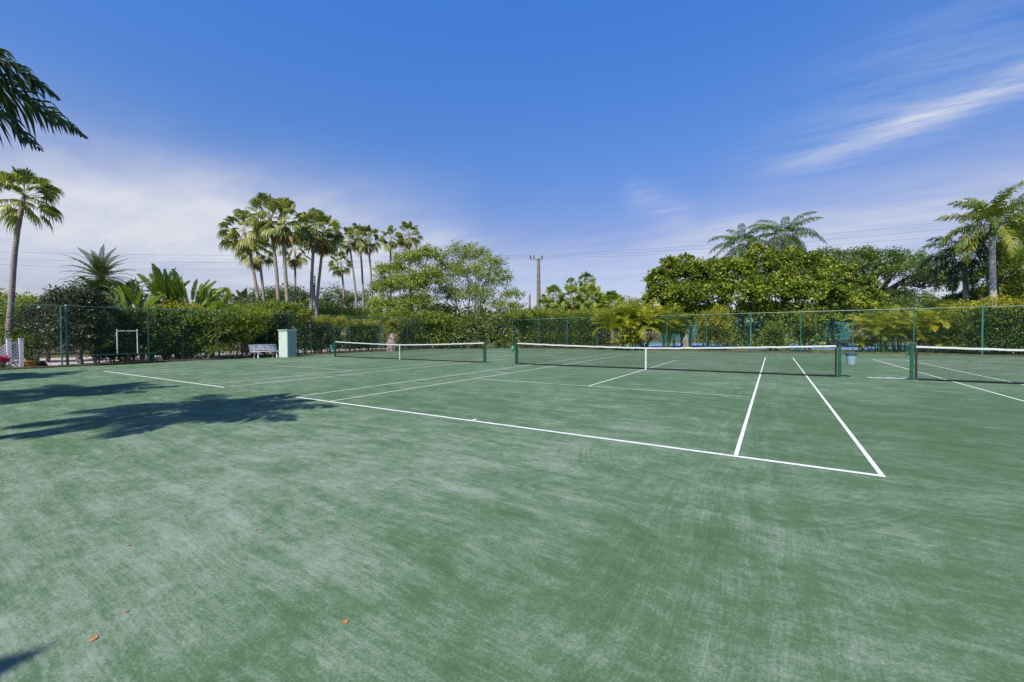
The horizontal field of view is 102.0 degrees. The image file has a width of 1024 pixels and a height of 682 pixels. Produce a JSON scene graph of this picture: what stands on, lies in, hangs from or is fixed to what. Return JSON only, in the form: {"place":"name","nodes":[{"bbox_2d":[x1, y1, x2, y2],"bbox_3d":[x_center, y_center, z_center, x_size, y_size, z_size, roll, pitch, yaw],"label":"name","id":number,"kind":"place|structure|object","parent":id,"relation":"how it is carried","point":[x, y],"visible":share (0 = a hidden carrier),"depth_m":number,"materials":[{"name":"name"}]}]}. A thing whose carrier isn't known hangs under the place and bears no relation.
{"place":"outdoors","nodes":[
{"label":"outdoors","id":0,"kind":"place"},
{"bbox_2d":[64,276,122,348],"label":"broadleaf tree","id":1,"kind":"object","parent":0,"point":[96,283],"visible":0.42,"depth_m":29.65,"materials":[{"name":"green plant"}]},
{"bbox_2d":[105,279,150,333],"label":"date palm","id":2,"kind":"object","parent":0,"point":[132,282],"visible":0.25,"depth_m":31.62,"materials":[{"name":"green plant"}]},
{"bbox_2d":[12,346,455,366],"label":"driveway","id":3,"kind":"structure","parent":0,"point":[58,360],"depth_m":28.33,"materials":[{"name":"grey concrete"}]},
{"bbox_2d":[0,166,65,362],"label":"fan palm","id":4,"kind":"object","parent":3,"relation":"on","point":[49,191],"visible":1,"depth_m":23.35,"materials":[{"name":"green plant"}]},
{"bbox_2d":[216,208,266,300],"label":"fan palm","id":5,"kind":"object","parent":3,"relation":"on","point":[246,245],"visible":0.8,"depth_m":39.33,"materials":[{"name":"green plant"}]},
{"bbox_2d":[244,192,290,300],"bbox_3d":[-22.628,-6.423,38.914,3.898,14.806,4.184,0,1,32],"label":"fan palm","id":6,"kind":"object","parent":3,"relation":"on","point":[256,202],"visible":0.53,"depth_m":38.37,"materials":[{"name":"green plant"}]},
{"bbox_2d":[255,197,310,328],"bbox_3d":[-20.814,-6.015,37.840,4.440,13.984,4.399,0,1,32],"label":"fan palm","id":7,"kind":"object","parent":3,"relation":"on","point":[285,238],"visible":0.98,"depth_m":37.68,"materials":[{"name":"green plant"}]},
{"bbox_2d":[297,207,336,346],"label":"fan palm","id":8,"kind":"object","parent":3,"relation":"on","point":[314,241],"visible":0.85,"depth_m":40.70,"materials":[{"name":"green plant"}]},
{"bbox_2d":[306,215,344,346],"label":"fan palm","id":9,"kind":"object","parent":3,"relation":"on","point":[335,224],"visible":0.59,"depth_m":42.78,"materials":[{"name":"green plant"}]},
{"bbox_2d":[327,250,352,347],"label":"fan palm","id":10,"kind":"object","parent":3,"relation":"on","point":[339,271],"visible":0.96,"depth_m":47.80,"materials":[{"name":"green plant"}]},
{"bbox_2d":[0,332,1011,358],"bbox_3d":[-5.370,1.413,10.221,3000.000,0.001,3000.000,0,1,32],"label":"ground","id":11,"kind":"structure","parent":0,"point":[655,339],"depth_m":62.25,"materials":[{"name":"soil"}]},
{"bbox_2d":[0,339,23,367],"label":"lattice gate","id":12,"kind":"structure","parent":11,"relation":"on","point":[8,347],"depth_m":19.84,"materials":[{"name":"white paint"}]},
{"bbox_2d":[0,287,44,353],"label":"broadleaf tree","id":13,"kind":"object","parent":11,"relation":"on","point":[19,299],"visible":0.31,"depth_m":33.49,"materials":[{"name":"green plant"}]},
{"bbox_2d":[0,319,57,358],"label":"shrub","id":14,"kind":"object","parent":11,"relation":"on","point":[2,331],"visible":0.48,"depth_m":23.73,"materials":[{"name":"green plant"}]},
{"bbox_2d":[16,349,43,366],"bbox_3d":[-23.639,0.871,20.374,0.934,1.033,0.897,0,1,5],"label":"flower pot","id":15,"kind":"object","parent":11,"relation":"on","point":[32,362],"visible":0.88,"depth_m":20.27,"materials":[{"name":"orange ceramic"}]},
{"bbox_2d":[0,298,70,362],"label":"shrub","id":16,"kind":"object","parent":11,"relation":"on","point":[29,318],"visible":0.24,"depth_m":23.95,"materials":[{"name":"green plant"}]},
{"bbox_2d":[26,277,128,363],"bbox_3d":[-23.371,-1.026,22.099,4.439,4.862,3.395,0,1,2],"label":"broadleaf tree","id":17,"kind":"object","parent":11,"relation":"on","point":[56,296],"visible":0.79,"depth_m":21.72,"materials":[{"name":"green plant"}]},
{"bbox_2d":[56,244,139,345],"bbox_3d":[-33.422,-3.373,33.996,4.802,9.024,5.067,-1,1,-21],"label":"date palm","id":18,"kind":"object","parent":11,"relation":"on","point":[100,266],"visible":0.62,"depth_m":33.54,"materials":[{"name":"green plant"}]},
{"bbox_2d":[83,338,147,362],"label":"hedge","id":19,"kind":"object","parent":11,"relation":"on","point":[120,351],"visible":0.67,"depth_m":22.99,"materials":[{"name":"green plant"}]},
{"bbox_2d":[99,287,180,360],"bbox_3d":[-23.488,-1.123,26.507,4.898,4.743,4.244,0,1,32],"label":"banana plant","id":20,"kind":"object","parent":11,"relation":"on","point":[126,302],"visible":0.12,"depth_m":26.47,"materials":[{"name":"green plant"}]},
{"bbox_2d":[105,302,201,361],"bbox_3d":[-21.769,-0.579,25.195,2.410,3.725,5.080,0,1,32],"label":"hedge","id":21,"kind":"object","parent":11,"relation":"on","point":[132,320],"visible":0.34,"depth_m":24.17,"materials":[{"name":"green plant"}]},
{"bbox_2d":[95,263,223,360],"bbox_3d":[-22.963,-1.903,27.587,4.349,6.256,6.889,0,1,32],"label":"traveller palm","id":22,"kind":"object","parent":11,"relation":"on","point":[158,287],"visible":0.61,"depth_m":26.47,"materials":[{"name":"green plant"}]},
{"bbox_2d":[136,307,208,359],"bbox_3d":[-20.849,-0.428,25.577,2.642,3.367,4.008,0,1,32],"label":"hedge","id":23,"kind":"object","parent":11,"relation":"on","point":[171,343],"visible":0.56,"depth_m":25.04,"materials":[{"name":"green plant"}]},
{"bbox_2d":[148,304,209,359],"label":"shrub","id":24,"kind":"object","parent":11,"relation":"on","point":[181,310],"visible":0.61,"depth_m":25.35,"materials":[{"name":"green plant"}]},
{"bbox_2d":[143,296,214,358],"bbox_3d":[-21.645,-0.825,27.022,4.693,4.240,3.637,0,1,32],"label":"shrub","id":25,"kind":"object","parent":11,"relation":"on","point":[192,307],"visible":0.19,"depth_m":26.62,"materials":[{"name":"green plant"}]},
{"bbox_2d":[162,275,244,357],"bbox_3d":[-21.759,-1.637,29.735,5.236,5.631,4.798,-1,1,-33],"label":"banana plant","id":26,"kind":"object","parent":11,"relation":"on","point":[216,301],"visible":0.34,"depth_m":29.44,"materials":[{"name":"green plant"}]},
{"bbox_2d":[179,306,243,357],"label":"shrub","id":27,"kind":"object","parent":11,"relation":"on","point":[221,319],"visible":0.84,"depth_m":26.21,"materials":[{"name":"green plant"}]},
{"bbox_2d":[0,346,464,369],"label":"kerb","id":28,"kind":"structure","parent":11,"relation":"on","point":[71,365],"depth_m":24.12,"materials":[{"name":"grey concrete"}]},
{"bbox_2d":[0,303,455,367],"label":"chain link fence","id":29,"kind":"object","parent":28,"relation":"on","point":[67,335],"visible":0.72,"depth_m":23.91,"materials":[{"name":"green metal"}]},
{"bbox_2d":[211,304,275,356],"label":"shrub","id":30,"kind":"object","parent":11,"relation":"on","point":[249,316],"visible":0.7,"depth_m":27.67,"materials":[{"name":"green plant"}]},
{"bbox_2d":[234,236,275,300],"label":"fan palm","id":31,"kind":"object","parent":11,"relation":"on","point":[258,265],"visible":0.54,"depth_m":43.66,"materials":[{"name":"green plant"}]},
{"bbox_2d":[236,302,294,355],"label":"hedge","id":32,"kind":"object","parent":11,"relation":"on","point":[279,324],"visible":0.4,"depth_m":30.38,"materials":[{"name":"green plant"}]},
{"bbox_2d":[237,280,315,310],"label":"broadleaf tree","id":33,"kind":"object","parent":11,"relation":"on","point":[302,294],"visible":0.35,"depth_m":60.85,"materials":[{"name":"green plant"}]},
{"bbox_2d":[247,298,314,353],"bbox_3d":[-18.658,-1.067,31.424,7.156,4.530,2.173,0,1,2],"label":"shrub","id":34,"kind":"object","parent":11,"relation":"on","point":[287,305],"visible":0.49,"depth_m":31.16,"materials":[{"name":"green plant"}]},
{"bbox_2d":[278,242,310,348],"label":"fan palm","id":35,"kind":"object","parent":11,"relation":"on","point":[296,261],"visible":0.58,"depth_m":45.78,"materials":[{"name":"green plant"}]},
{"bbox_2d":[288,314,352,353],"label":"hedge","id":36,"kind":"object","parent":11,"relation":"on","point":[320,339],"visible":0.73,"depth_m":33.45,"materials":[{"name":"green plant"}]},
{"bbox_2d":[285,300,372,344],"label":"shrub","id":37,"kind":"object","parent":11,"relation":"on","point":[347,312],"visible":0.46,"depth_m":44.18,"materials":[{"name":"green plant"}]},
{"bbox_2d":[298,281,373,344],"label":"broadleaf tree","id":38,"kind":"object","parent":11,"relation":"on","point":[349,299],"visible":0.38,"depth_m":60.81,"materials":[{"name":"green plant"}]},
{"bbox_2d":[338,227,362,318],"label":"fan palm","id":39,"kind":"object","parent":11,"relation":"on","point":[348,231],"visible":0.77,"depth_m":55.70,"materials":[{"name":"green plant"}]},
{"bbox_2d":[345,223,370,322],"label":"fan palm","id":40,"kind":"object","parent":11,"relation":"on","point":[355,226],"visible":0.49,"depth_m":57.77,"materials":[{"name":"green plant"}]},
{"bbox_2d":[341,318,385,350],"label":"hedge","id":41,"kind":"object","parent":11,"relation":"on","point":[368,331],"visible":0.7,"depth_m":37.16,"materials":[{"name":"green plant"}]},
{"bbox_2d":[355,225,380,335],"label":"fan palm","id":42,"kind":"object","parent":11,"relation":"on","point":[367,249],"visible":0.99,"depth_m":55.65,"materials":[{"name":"green plant"}]},
{"bbox_2d":[378,225,402,299],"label":"fan palm","id":43,"kind":"object","parent":11,"relation":"on","point":[392,244],"visible":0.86,"depth_m":59.59,"materials":[{"name":"green plant"}]},
{"bbox_2d":[381,316,404,347],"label":"croton bush","id":44,"kind":"object","parent":11,"relation":"on","point":[395,320],"visible":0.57,"depth_m":39.78,"materials":[{"name":"green plant"}]},
{"bbox_2d":[362,242,451,347],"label":"broadleaf tree","id":45,"kind":"object","parent":11,"relation":"on","point":[416,281],"visible":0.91,"depth_m":44.81,"materials":[{"name":"green plant"}]},
{"bbox_2d":[396,316,419,348],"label":"hedge","id":46,"kind":"object","parent":11,"relation":"on","point":[403,339],"visible":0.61,"depth_m":41.32,"materials":[{"name":"green plant"}]},
{"bbox_2d":[365,303,452,348],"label":"shrub","id":47,"kind":"object","parent":11,"relation":"on","point":[401,312],"visible":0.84,"depth_m":42.43,"materials":[{"name":"green plant"}]},
{"bbox_2d":[395,221,423,319],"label":"fan palm","id":48,"kind":"object","parent":11,"relation":"on","point":[403,241],"visible":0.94,"depth_m":57.63,"materials":[{"name":"green plant"}]},
{"bbox_2d":[411,318,438,347],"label":"shrub","id":49,"kind":"object","parent":11,"relation":"on","point":[419,338],"visible":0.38,"depth_m":43.47,"materials":[{"name":"green plant"}]},
{"bbox_2d":[1,301,904,336],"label":"distant woods","id":50,"kind":"object","parent":11,"relation":"on","point":[483,311],"visible":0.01,"depth_m":109.66,"materials":[{"name":"green plant"}]},
{"bbox_2d":[399,307,538,349],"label":"shrub","id":51,"kind":"object","parent":11,"relation":"on","point":[468,322],"visible":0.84,"depth_m":42.88,"materials":[{"name":"green plant"}]},
{"bbox_2d":[426,239,526,346],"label":"broadleaf tree","id":52,"kind":"object","parent":11,"relation":"on","point":[470,288],"visible":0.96,"depth_m":48.07,"materials":[{"name":"green plant"}]},
{"bbox_2d":[489,323,524,347],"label":"leafy plant","id":53,"kind":"object","parent":11,"relation":"on","point":[506,333],"visible":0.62,"depth_m":43.74,"materials":[{"name":"green plant"}]},
{"bbox_2d":[0,347,1023,681],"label":"court surface","id":54,"kind":"object","parent":11,"relation":"on","point":[410,545],"visible":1,"depth_m":3.40,"materials":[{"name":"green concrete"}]},
{"bbox_2d":[0,48,87,151],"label":"royal palm","id":55,"kind":"object","parent":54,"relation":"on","point":[31,106],"visible":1,"depth_m":5.62,"materials":[{"name":"green plant"}]},
{"bbox_2d":[87,352,157,365],"bbox_3d":[-20.914,0.968,22.352,0.400,0.580,2.770,0,1,32],"label":"long bench","id":56,"kind":"object","parent":54,"relation":"on","point":[126,358],"visible":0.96,"depth_m":22.38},
{"bbox_2d":[248,344,276,357],"bbox_3d":[-16.707,0.668,28.043,0.689,0.936,1.840,0,1,30],"label":"park bench","id":57,"kind":"object","parent":54,"relation":"on","point":[262,347],"visible":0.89,"depth_m":28.00,"materials":[{"name":"plastic"}]},
{"bbox_2d":[277,329,297,357],"bbox_3d":[-15.419,0.163,28.490,0.969,1.900,0.840,0,1,24],"label":"storage cabinet","id":58,"kind":"object","parent":54,"relation":"on","point":[287,344],"visible":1,"depth_m":28.20,"materials":[{"name":"green paint"}]},
{"bbox_2d":[105,350,558,386],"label":"court lines","id":59,"kind":"object","parent":54,"relation":"on","point":[288,376],"visible":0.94,"depth_m":17.34,"materials":[{"name":"white paint"}]},
{"bbox_2d":[333,341,485,362],"bbox_3d":[-6.846,0.570,25.183,12.982,1.140,0.094,0,1,32],"label":"tennis net","id":60,"kind":"object","parent":54,"relation":"on","point":[483,351],"visible":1,"depth_m":24.42,"materials":[{"name":"fabric"}]},
{"bbox_2d":[296,354,885,476],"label":"court lines","id":61,"kind":"object","parent":54,"relation":"on","point":[861,448],"visible":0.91,"depth_m":6.46,"materials":[{"name":"white paint"}]},
{"bbox_2d":[514,342,841,376],"bbox_3d":[5.565,0.635,17.364,12.982,1.140,0.094,0,1,32],"label":"tennis net","id":62,"kind":"object","parent":54,"relation":"on","point":[666,351],"visible":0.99,"depth_m":16.46,"materials":[{"name":"fabric"}]},
{"bbox_2d":[906,344,1023,383],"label":"tennis net","id":63,"kind":"object","parent":54,"relation":"on","point":[910,352],"visible":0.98,"depth_m":12.43,"materials":[{"name":"fabric"}]},
{"bbox_2d":[530,255,542,342],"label":"utility pole","id":64,"kind":"object","parent":11,"relation":"on","point":[538,281],"visible":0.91,"depth_m":69.57,"materials":[{"name":"brown wood"}]},
{"bbox_2d":[502,307,598,347],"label":"shrub","id":65,"kind":"object","parent":11,"relation":"on","point":[532,312],"visible":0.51,"depth_m":42.93,"materials":[{"name":"green plant"}]},
{"bbox_2d":[541,284,562,331],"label":"cabbage palm","id":66,"kind":"object","parent":11,"relation":"on","point":[549,290],"visible":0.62,"depth_m":61.59,"materials":[{"name":"green plant"}]},
{"bbox_2d":[508,308,612,347],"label":"hedge","id":67,"kind":"object","parent":11,"relation":"on","point":[578,316],"visible":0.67,"depth_m":41.70,"materials":[{"name":"green plant"}]},
{"bbox_2d":[558,285,583,310],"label":"cabbage palm","id":68,"kind":"object","parent":11,"relation":"on","point":[568,290],"visible":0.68,"depth_m":59.56,"materials":[{"name":"green plant"}]},
{"bbox_2d":[577,271,596,339],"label":"cabbage palm","id":69,"kind":"object","parent":11,"relation":"on","point":[586,274],"visible":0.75,"depth_m":69.53,"materials":[{"name":"green plant"}]},
{"bbox_2d":[524,290,650,330],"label":"broadleaf tree","id":70,"kind":"object","parent":11,"relation":"on","point":[584,298],"visible":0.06,"depth_m":65.48,"materials":[{"name":"green plant"}]},
{"bbox_2d":[573,284,607,338],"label":"cabbage palm","id":71,"kind":"object","parent":11,"relation":"on","point":[589,305],"visible":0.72,"depth_m":57.35,"materials":[{"name":"green plant"}]},
{"bbox_2d":[597,291,623,343],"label":"cabbage palm","id":72,"kind":"object","parent":11,"relation":"on","point":[613,295],"visible":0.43,"depth_m":55.41,"materials":[{"name":"green plant"}]},
{"bbox_2d":[590,300,648,349],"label":"areca palm","id":73,"kind":"object","parent":11,"relation":"on","point":[610,323],"visible":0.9,"depth_m":36.58,"materials":[{"name":"green plant"}]},
{"bbox_2d":[606,329,646,350],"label":"areca palm","id":74,"kind":"object","parent":11,"relation":"on","point":[631,338],"visible":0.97,"depth_m":35.71,"materials":[{"name":"green plant"}]},
{"bbox_2d":[615,299,669,349],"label":"areca palm","id":75,"kind":"object","parent":11,"relation":"on","point":[647,317],"visible":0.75,"depth_m":36.14,"materials":[{"name":"green plant"}]},
{"bbox_2d":[589,299,698,346],"bbox_3d":[12.571,-1.612,39.525,10.320,4.972,5.401,0,1,12],"label":"shrub","id":76,"kind":"object","parent":11,"relation":"on","point":[626,303],"visible":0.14,"depth_m":39.09,"materials":[{"name":"green plant"}]},
{"bbox_2d":[639,301,691,346],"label":"areca palm","id":77,"kind":"object","parent":11,"relation":"on","point":[669,319],"visible":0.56,"depth_m":36.15,"materials":[{"name":"green plant"}]},
{"bbox_2d":[656,310,690,347],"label":"shrub","id":78,"kind":"object","parent":11,"relation":"on","point":[681,327],"visible":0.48,"depth_m":36.04,"materials":[{"name":"green plant"}]},
{"bbox_2d":[640,252,734,346],"bbox_3d":[16.995,-3.853,39.703,8.418,9.404,6.252,-1,1,-24],"label":"sea grape tree","id":79,"kind":"object","parent":11,"relation":"on","point":[700,285],"visible":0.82,"depth_m":38.75,"materials":[{"name":"green plant"}]},
{"bbox_2d":[460,305,1023,354],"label":"chain link fence","id":80,"kind":"object","parent":11,"relation":"on","point":[662,317],"visible":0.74,"depth_m":29.85,"materials":[{"name":"green metal"}]},
{"bbox_2d":[473,346,1023,355],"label":"verge","id":81,"kind":"structure","parent":11,"relation":"on","point":[756,350],"depth_m":32.22,"materials":[{"name":"green plant"}]},
{"bbox_2d":[689,305,737,349],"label":"shrub","id":82,"kind":"object","parent":81,"relation":"on","point":[715,330],"visible":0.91,"depth_m":34.42,"materials":[{"name":"green plant"}]},
{"bbox_2d":[465,347,1023,356],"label":"kerb","id":83,"kind":"structure","parent":81,"relation":"on","point":[792,352],"depth_m":29.20,"materials":[{"name":"grey concrete"}]},
{"bbox_2d":[676,312,855,349],"bbox_3d":[23.653,-1.074,40.120,15.998,4.051,15.206,0,1,32],"label":"shrub","id":84,"kind":"object","parent":11,"relation":"on","point":[755,339],"visible":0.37,"depth_m":39.20,"materials":[{"name":"green plant"}]},
{"bbox_2d":[755,319,794,350],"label":"shrub","id":85,"kind":"object","parent":11,"relation":"on","point":[779,332],"visible":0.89,"depth_m":32.29,"materials":[{"name":"green plant"}]},
{"bbox_2d":[714,240,892,341],"bbox_3d":[27.600,-4.463,39.674,17.258,10.607,7.003,-1,1,-8],"label":"sea grape tree","id":86,"kind":"object","parent":11,"relation":"on","point":[836,283],"visible":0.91,"depth_m":38.45,"materials":[{"name":"green plant"}]},
{"bbox_2d":[787,305,829,351],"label":"shrub","id":87,"kind":"object","parent":11,"relation":"on","point":[808,327],"visible":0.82,"depth_m":31.02,"materials":[{"name":"green plant"}]},
{"bbox_2d":[607,342,1010,352],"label":"green apron","id":88,"kind":"object","parent":11,"relation":"on","point":[902,347],"visible":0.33,"depth_m":40.92,"materials":[{"name":"green"}]},
{"bbox_2d":[665,320,848,339],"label":"windscreen fence","id":89,"kind":"object","parent":88,"relation":"on","point":[846,337],"visible":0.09,"depth_m":50.46,"materials":[{"name":"green fabric"}]},
{"bbox_2d":[637,343,892,350],"bbox_3d":[25.627,0.546,45.347,21.000,0.001,17.500,0,1,32],"label":"blue court","id":90,"kind":"object","parent":88,"relation":"on","point":[678,345],"visible":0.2,"depth_m":39.55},
{"bbox_2d":[707,223,770,345],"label":"coconut palm","id":91,"kind":"object","parent":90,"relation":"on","point":[740,248],"visible":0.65,"depth_m":45.57,"materials":[{"name":"green plant"}]},
{"bbox_2d":[745,211,827,300],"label":"coconut palm","id":92,"kind":"object","parent":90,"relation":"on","point":[785,242],"visible":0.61,"depth_m":45.17,"materials":[{"name":"green plant"}]},
{"bbox_2d":[918,234,1014,347],"bbox_3d":[36.044,-4.014,33.023,5.257,9.467,5.196,-1,1,-20],"label":"royal palm","id":93,"kind":"object","parent":88,"relation":"on","point":[959,270],"visible":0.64,"depth_m":32.78,"materials":[{"name":"green plant"}]},
{"bbox_2d":[933,180,1023,351],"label":"royal palm","id":94,"kind":"object","parent":88,"relation":"on","point":[984,211],"visible":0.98,"depth_m":29.75,"materials":[{"name":"green plant"}]},
{"bbox_2d":[845,334,883,351],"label":"areca palm","id":95,"kind":"object","parent":11,"relation":"on","point":[863,343],"visible":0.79,"depth_m":30.89,"materials":[{"name":"green plant"}]},
{"bbox_2d":[841,304,924,352],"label":"areca palm","id":96,"kind":"object","parent":11,"relation":"on","point":[883,328],"visible":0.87,"depth_m":29.69,"materials":[{"name":"green plant"}]},
{"bbox_2d":[808,242,961,338],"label":"rain tree","id":97,"kind":"object","parent":11,"relation":"on","point":[871,260],"visible":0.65,"depth_m":60.22,"materials":[{"name":"green plant"}]},
{"bbox_2d":[861,306,924,350],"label":"areca palm","id":98,"kind":"object","parent":11,"relation":"on","point":[894,349],"visible":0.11,"depth_m":32.27,"materials":[{"name":"green plant"}]},
{"bbox_2d":[861,288,982,345],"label":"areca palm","id":99,"kind":"object","parent":11,"relation":"on","point":[905,304],"visible":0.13,"depth_m":41.12,"materials":[{"name":"green plant"}]},
{"bbox_2d":[900,305,969,352],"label":"areca palm","id":100,"kind":"object","parent":11,"relation":"on","point":[931,316],"visible":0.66,"depth_m":29.09,"materials":[{"name":"green plant"}]},
{"bbox_2d":[901,332,971,352],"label":"areca palm","id":101,"kind":"object","parent":11,"relation":"on","point":[920,339],"visible":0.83,"depth_m":28.79,"materials":[{"name":"green plant"}]},
{"bbox_2d":[912,296,986,349],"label":"areca palm","id":102,"kind":"object","parent":11,"relation":"on","point":[943,302],"visible":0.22,"depth_m":32.58,"materials":[{"name":"green plant"}]},
{"bbox_2d":[921,275,1022,345],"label":"shrub","id":103,"kind":"object","parent":11,"relation":"on","point":[955,296],"visible":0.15,"depth_m":34.57,"materials":[{"name":"green plant"}]},
{"bbox_2d":[943,293,1023,354],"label":"hedge","id":104,"kind":"object","parent":11,"relation":"on","point":[1007,321],"visible":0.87,"depth_m":26.24,"materials":[{"name":"green plant"}]},
{"bbox_2d":[967,240,1023,304],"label":"broadleaf tree","id":105,"kind":"object","parent":11,"relation":"on","point":[1016,270],"visible":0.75,"depth_m":30.80,"materials":[{"name":"green plant"}]},
{"bbox_2d":[0,0,1023,336],"label":"sky","id":106,"kind":"structure","parent":0,"point":[522,128],"materials":[{"name":"blue"}]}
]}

